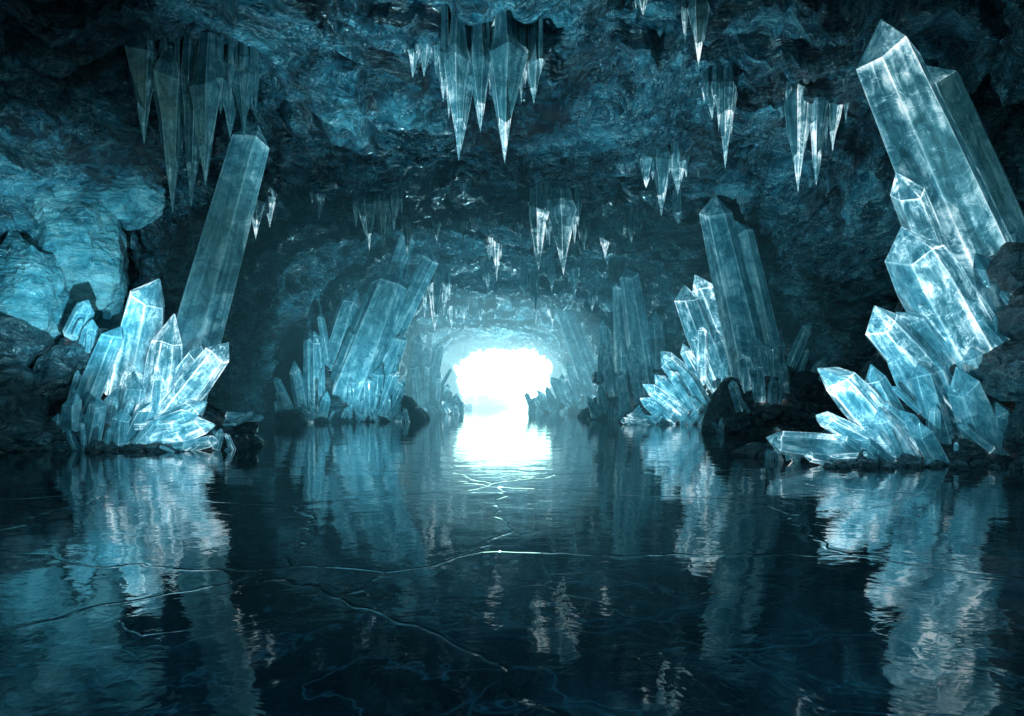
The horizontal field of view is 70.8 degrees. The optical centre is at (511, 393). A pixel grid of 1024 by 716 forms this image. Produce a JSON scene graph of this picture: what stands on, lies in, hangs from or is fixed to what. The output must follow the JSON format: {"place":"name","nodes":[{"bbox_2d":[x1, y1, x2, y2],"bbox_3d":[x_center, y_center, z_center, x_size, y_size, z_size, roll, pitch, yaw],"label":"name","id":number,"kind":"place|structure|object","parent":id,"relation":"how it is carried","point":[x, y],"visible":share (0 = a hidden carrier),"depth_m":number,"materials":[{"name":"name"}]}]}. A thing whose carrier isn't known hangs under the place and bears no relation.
{"place":"outdoors","nodes":[
{"label":"outdoors","id":0,"kind":"place"},
{"bbox_2d":[441,386,464,412],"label":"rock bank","id":1,"kind":"object","parent":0,"point":[451,395],"visible":0.03,"depth_m":57.06,"materials":[{"name":"teal stone"}]},
{"bbox_2d":[461,394,537,407],"bbox_3d":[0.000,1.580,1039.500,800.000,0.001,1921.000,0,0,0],"label":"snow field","id":2,"kind":"structure","parent":0,"point":[515,400],"depth_m":214.66,"materials":[{"name":"white snow"}]},
{"bbox_2d":[462,394,509,407],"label":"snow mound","id":3,"kind":"object","parent":2,"relation":"on","point":[482,401],"visible":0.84,"depth_m":79.46,"materials":[{"name":"white snow"}]},
{"bbox_2d":[454,348,552,393],"label":"sky","id":4,"kind":"structure","parent":0,"point":[492,371],"materials":[{"name":"white"}]},
{"bbox_2d":[0,408,1023,715],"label":"water","id":5,"kind":"structure","parent":0,"point":[496,562],"depth_m":6.22,"materials":[{"name":"teal liquid"}]},
{"bbox_2d":[0,316,227,452],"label":"boulder pile","id":6,"kind":"object","parent":5,"relation":"in","point":[33,400],"visible":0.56,"depth_m":20.18,"materials":[{"name":"stone"}]},
{"bbox_2d":[205,401,225,418],"bbox_3d":[-13.664,0.525,22.915,11.568,2.751,4.582,0,0,0],"label":"rock bank","id":7,"kind":"object","parent":5,"relation":"in","point":[219,411],"visible":0.03,"depth_m":23.14,"materials":[{"name":"black stone"}]},
{"bbox_2d":[201,415,266,448],"bbox_3d":[-9.821,1.237,21.854,4.752,1.325,3.376,0,0,0],"label":"rock bank","id":8,"kind":"object","parent":5,"relation":"in","point":[245,439],"visible":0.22,"depth_m":21.44,"materials":[{"name":"black stone"}]},
{"bbox_2d":[51,327,258,451],"bbox_3d":[-10.631,0.079,21.251,5.651,4.182,3.696,0,0,0],"label":"rock rubble","id":9,"kind":"object","parent":8,"relation":"on","point":[252,427],"visible":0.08,"depth_m":20.01,"materials":[{"name":"stone"}]},
{"bbox_2d":[273,357,355,421],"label":"rock bank","id":10,"kind":"object","parent":5,"relation":"in","point":[338,405],"visible":0.19,"depth_m":40.49,"materials":[{"name":"stone"}]},
{"bbox_2d":[330,362,390,421],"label":"rock rubble","id":11,"kind":"object","parent":5,"relation":"in","point":[367,419],"visible":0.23,"depth_m":40.13,"materials":[{"name":"teal stone"}]},
{"bbox_2d":[400,395,429,420],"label":"rock bank","id":12,"kind":"object","parent":5,"relation":"in","point":[415,411],"visible":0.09,"depth_m":42.45,"materials":[{"name":"teal stone"}]},
{"bbox_2d":[404,335,464,414],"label":"crystal cluster","id":13,"kind":"object","parent":5,"relation":"in","point":[425,382],"visible":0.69,"depth_m":54.82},
{"bbox_2d":[273,409,824,432],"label":"shore rocks","id":14,"kind":"object","parent":5,"relation":"in","point":[290,417],"visible":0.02,"depth_m":36.45,"materials":[{"name":"black stone"}]},
{"bbox_2d":[304,416,328,422],"bbox_3d":[-11.241,1.160,39.897,2.606,1.889,2.394,0,0,0],"label":"rock rubble","id":15,"kind":"object","parent":14,"relation":"on","point":[322,419],"visible":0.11,"depth_m":38.89,"materials":[{"name":"black stone"}]},
{"bbox_2d":[588,368,667,419],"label":"rock rubble","id":16,"kind":"object","parent":14,"relation":"on","point":[603,416],"visible":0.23,"depth_m":44.47,"materials":[{"name":"teal stone"}]},
{"bbox_2d":[656,378,720,424],"bbox_3d":[10.003,-0.318,37.729,6.332,4.757,2.439,0,0,-10],"label":"rock rubble","id":17,"kind":"object","parent":14,"relation":"on","point":[715,384],"visible":0.13,"depth_m":37.05,"materials":[{"name":"teal stone"}]},
{"bbox_2d":[715,377,766,420],"bbox_3d":[10.266,0.205,29.902,4.113,2.749,3.100,0,0,-19],"label":"rock rubble","id":18,"kind":"object","parent":14,"relation":"on","point":[724,411],"visible":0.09,"depth_m":28.87,"materials":[{"name":"black stone"}]},
{"bbox_2d":[543,377,580,412],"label":"rock rubble","id":19,"kind":"object","parent":5,"relation":"in","point":[574,409],"visible":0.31,"depth_m":57.08,"materials":[{"name":"teal stone"}]},
{"bbox_2d":[577,392,644,417],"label":"rock bank","id":20,"kind":"object","parent":5,"relation":"in","point":[584,413],"visible":0.02,"depth_m":45.99,"materials":[{"name":"stone"}]},
{"bbox_2d":[617,397,702,423],"bbox_3d":[10.164,0.703,39.098,9.127,2.395,3.604,0,0,0],"label":"rock bank","id":21,"kind":"object","parent":5,"relation":"in","point":[645,411],"visible":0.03,"depth_m":38.80,"materials":[{"name":"stone"}]},
{"bbox_2d":[701,357,827,432],"bbox_3d":[11.103,-0.077,30.380,6.529,3.954,3.709,0,0,0],"label":"rock bank","id":22,"kind":"object","parent":5,"relation":"in","point":[721,397],"visible":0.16,"depth_m":29.84,"materials":[{"name":"black stone"}]},
{"bbox_2d":[722,365,848,433],"bbox_3d":[11.084,0.481,28.684,5.221,3.305,3.028,0,0,0],"label":"boulder pile","id":23,"kind":"object","parent":5,"relation":"in","point":[801,406],"visible":0.56,"depth_m":28.14,"materials":[{"name":"black stone"}]},
{"bbox_2d":[730,429,1010,463],"bbox_3d":[11.278,1.191,18.331,11.824,1.417,4.653,0,0,0],"label":"rock bank","id":24,"kind":"object","parent":5,"relation":"in","point":[756,449],"visible":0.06,"depth_m":18.14,"materials":[{"name":"stone"}]},
{"bbox_2d":[851,363,1005,466],"bbox_3d":[10.645,-0.310,17.466,7.605,5.145,2.821,0,0,-21],"label":"rock rubble","id":25,"kind":"object","parent":24,"relation":"on","point":[902,459],"visible":0.09,"depth_m":15.96,"materials":[{"name":"black stone"}]},
{"bbox_2d":[823,459,1016,468],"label":"shore pebbles","id":26,"kind":"object","parent":5,"relation":"in","point":[954,464],"visible":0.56,"depth_m":15.47,"materials":[{"name":"black stone"}]},
{"bbox_2d":[941,242,1023,468],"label":"boulder pile","id":27,"kind":"object","parent":5,"relation":"in","point":[1001,370],"visible":0.43,"depth_m":15.92,"materials":[{"name":"stone"}]},
{"bbox_2d":[0,0,1023,422],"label":"cave rock vault","id":28,"kind":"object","parent":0,"point":[344,110],"visible":0.53,"depth_m":24.74,"materials":[{"name":"blue stone"}]},
{"bbox_2d":[0,174,166,344],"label":"rock","id":29,"kind":"object","parent":28,"relation":"attached to","point":[63,260],"visible":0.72,"depth_m":22.81,"materials":[{"name":"blue stone"}]},
{"bbox_2d":[52,125,268,452],"bbox_3d":[-10.310,-2.948,20.947,6.105,10.318,3.089,0,0,0],"label":"crystal cluster","id":30,"kind":"object","parent":28,"relation":"attached to","point":[150,374],"visible":0.83,"depth_m":20.68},
{"bbox_2d":[125,32,258,212],"bbox_3d":[-8.783,-7.593,19.998,3.445,5.229,1.243,0,0,-7],"label":"stalactite cluster","id":31,"kind":"object","parent":28,"relation":"attached to","point":[190,86],"visible":0.91,"depth_m":19.72,"materials":[{"name":"blue stone"}]},
{"bbox_2d":[252,188,277,238],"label":"stalactite cluster","id":32,"kind":"object","parent":28,"relation":"attached to","point":[270,204],"visible":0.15,"depth_m":30.88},
{"bbox_2d":[273,331,334,422],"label":"crystal cluster","id":33,"kind":"object","parent":28,"relation":"attached to","point":[311,397],"visible":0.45,"depth_m":39.45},
{"bbox_2d":[310,184,325,216],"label":"stalactite cluster","id":34,"kind":"object","parent":28,"relation":"attached to","point":[319,196],"visible":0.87,"depth_m":31.08,"materials":[{"name":"blue stone"}]},
{"bbox_2d":[317,234,437,421],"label":"crystal cluster","id":35,"kind":"object","parent":28,"relation":"attached to","point":[364,343],"visible":0.78,"depth_m":40.57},
{"bbox_2d":[352,184,404,252],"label":"stalactite cluster","id":36,"kind":"object","parent":28,"relation":"attached to","point":[384,208],"visible":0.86,"depth_m":30.73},
{"bbox_2d":[403,39,439,77],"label":"stalactite cluster","id":37,"kind":"object","parent":28,"relation":"attached to","point":[423,52],"visible":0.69,"depth_m":19.25,"materials":[{"name":"blue stone"}]},
{"bbox_2d":[423,262,451,329],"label":"stalactite cluster","id":38,"kind":"object","parent":28,"relation":"attached to","point":[438,289],"visible":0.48,"depth_m":46.67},
{"bbox_2d":[437,3,544,161],"bbox_3d":[-0.608,-8.341,19.122,2.974,4.501,1.249,0,0,0],"label":"stalactite cluster","id":39,"kind":"object","parent":28,"relation":"attached to","point":[503,54],"visible":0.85,"depth_m":18.93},
{"bbox_2d":[486,236,501,277],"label":"stalactite cluster","id":40,"kind":"object","parent":28,"relation":"attached to","point":[494,248],"visible":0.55,"depth_m":39.96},
{"bbox_2d":[442,347,560,408],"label":"mouth rocks","id":41,"kind":"object","parent":28,"relation":"attached to","point":[453,384],"visible":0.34,"depth_m":73.68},
{"bbox_2d":[446,297,556,328],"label":"stalactite cluster","id":42,"kind":"object","parent":28,"relation":"attached to","point":[451,309],"visible":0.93,"depth_m":57.92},
{"bbox_2d":[460,342,542,357],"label":"stalactite cluster","id":43,"kind":"object","parent":28,"relation":"attached to","point":[461,346],"visible":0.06,"depth_m":73.75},
{"bbox_2d":[401,206,635,256],"bbox_3d":[0.327,-8.271,36.041,11.776,2.943,0.754,0,0,0],"label":"stalactite cluster","id":44,"kind":"object","parent":28,"relation":"attached to","point":[407,225],"visible":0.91,"depth_m":35.93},
{"bbox_2d":[482,259,598,313],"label":"stalactite cluster","id":45,"kind":"object","parent":28,"relation":"attached to","point":[574,274],"visible":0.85,"depth_m":48.87,"materials":[{"name":"blue stone"}]},
{"bbox_2d":[528,181,581,274],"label":"stalactite cluster","id":46,"kind":"object","parent":28,"relation":"attached to","point":[556,212],"visible":0.89,"depth_m":31.70,"materials":[{"name":"blue stone"}]},
{"bbox_2d":[525,307,598,412],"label":"crystal cluster","id":47,"kind":"object","parent":28,"relation":"attached to","point":[585,363],"visible":0.63,"depth_m":57.46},
{"bbox_2d":[459,180,743,223],"bbox_3d":[3.905,-8.059,30.020,12.228,2.119,0.718,0,0,0],"label":"stalactite cluster","id":48,"kind":"object","parent":28,"relation":"attached to","point":[677,209],"visible":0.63,"depth_m":29.80,"materials":[{"name":"blue stone"}]},
{"bbox_2d":[600,237,608,257],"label":"stalactite cluster","id":49,"kind":"object","parent":28,"relation":"attached to","point":[604,243],"visible":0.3,"depth_m":40.07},
{"bbox_2d":[587,268,665,419],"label":"crystal cluster","id":50,"kind":"object","parent":28,"relation":"attached to","point":[646,346],"visible":0.76,"depth_m":44.16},
{"bbox_2d":[638,141,689,214],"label":"stalactite cluster","id":51,"kind":"object","parent":28,"relation":"attached to","point":[658,164],"visible":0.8,"depth_m":26.84,"materials":[{"name":"blue stone"}]},
{"bbox_2d":[634,0,709,66],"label":"stalactite cluster","id":52,"kind":"object","parent":28,"relation":"attached to","point":[697,11],"visible":1,"depth_m":17.18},
{"bbox_2d":[621,275,730,424],"bbox_3d":[9.273,-2.115,37.153,7.666,8.050,1.999,0,0,-7],"label":"crystal cluster","id":53,"kind":"object","parent":28,"relation":"attached to","point":[679,393],"visible":0.73,"depth_m":36.96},
{"bbox_2d":[702,62,736,166],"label":"stalactite cluster","id":54,"kind":"object","parent":28,"relation":"attached to","point":[719,85],"visible":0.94,"depth_m":21.35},
{"bbox_2d":[699,196,827,433],"bbox_3d":[10.165,-3.204,29.503,4.771,10.122,3.112,0,0,0],"label":"crystal cluster","id":55,"kind":"object","parent":28,"relation":"attached to","point":[755,347],"visible":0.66,"depth_m":29.32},
{"bbox_2d":[784,79,848,188],"bbox_3d":[9.203,-8.018,21.953,1.866,3.813,0.834,0,0,-9],"label":"stalactite cluster","id":56,"kind":"object","parent":28,"relation":"attached to","point":[816,117],"visible":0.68,"depth_m":21.76,"materials":[{"name":"blue stone"}]},
{"bbox_2d":[764,19,1023,465],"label":"crystal cluster","id":57,"kind":"object","parent":28,"relation":"attached to","point":[959,211],"visible":0.79,"depth_m":16.77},
{"bbox_2d":[860,301,1014,411],"bbox_3d":[13.100,-0.732,20.137,7.047,5.265,4.003,0,0,0],"label":"rock bank","id":58,"kind":"object","parent":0,"point":[877,360],"visible":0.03,"depth_m":20.05,"materials":[{"name":"stone"}]}
]}

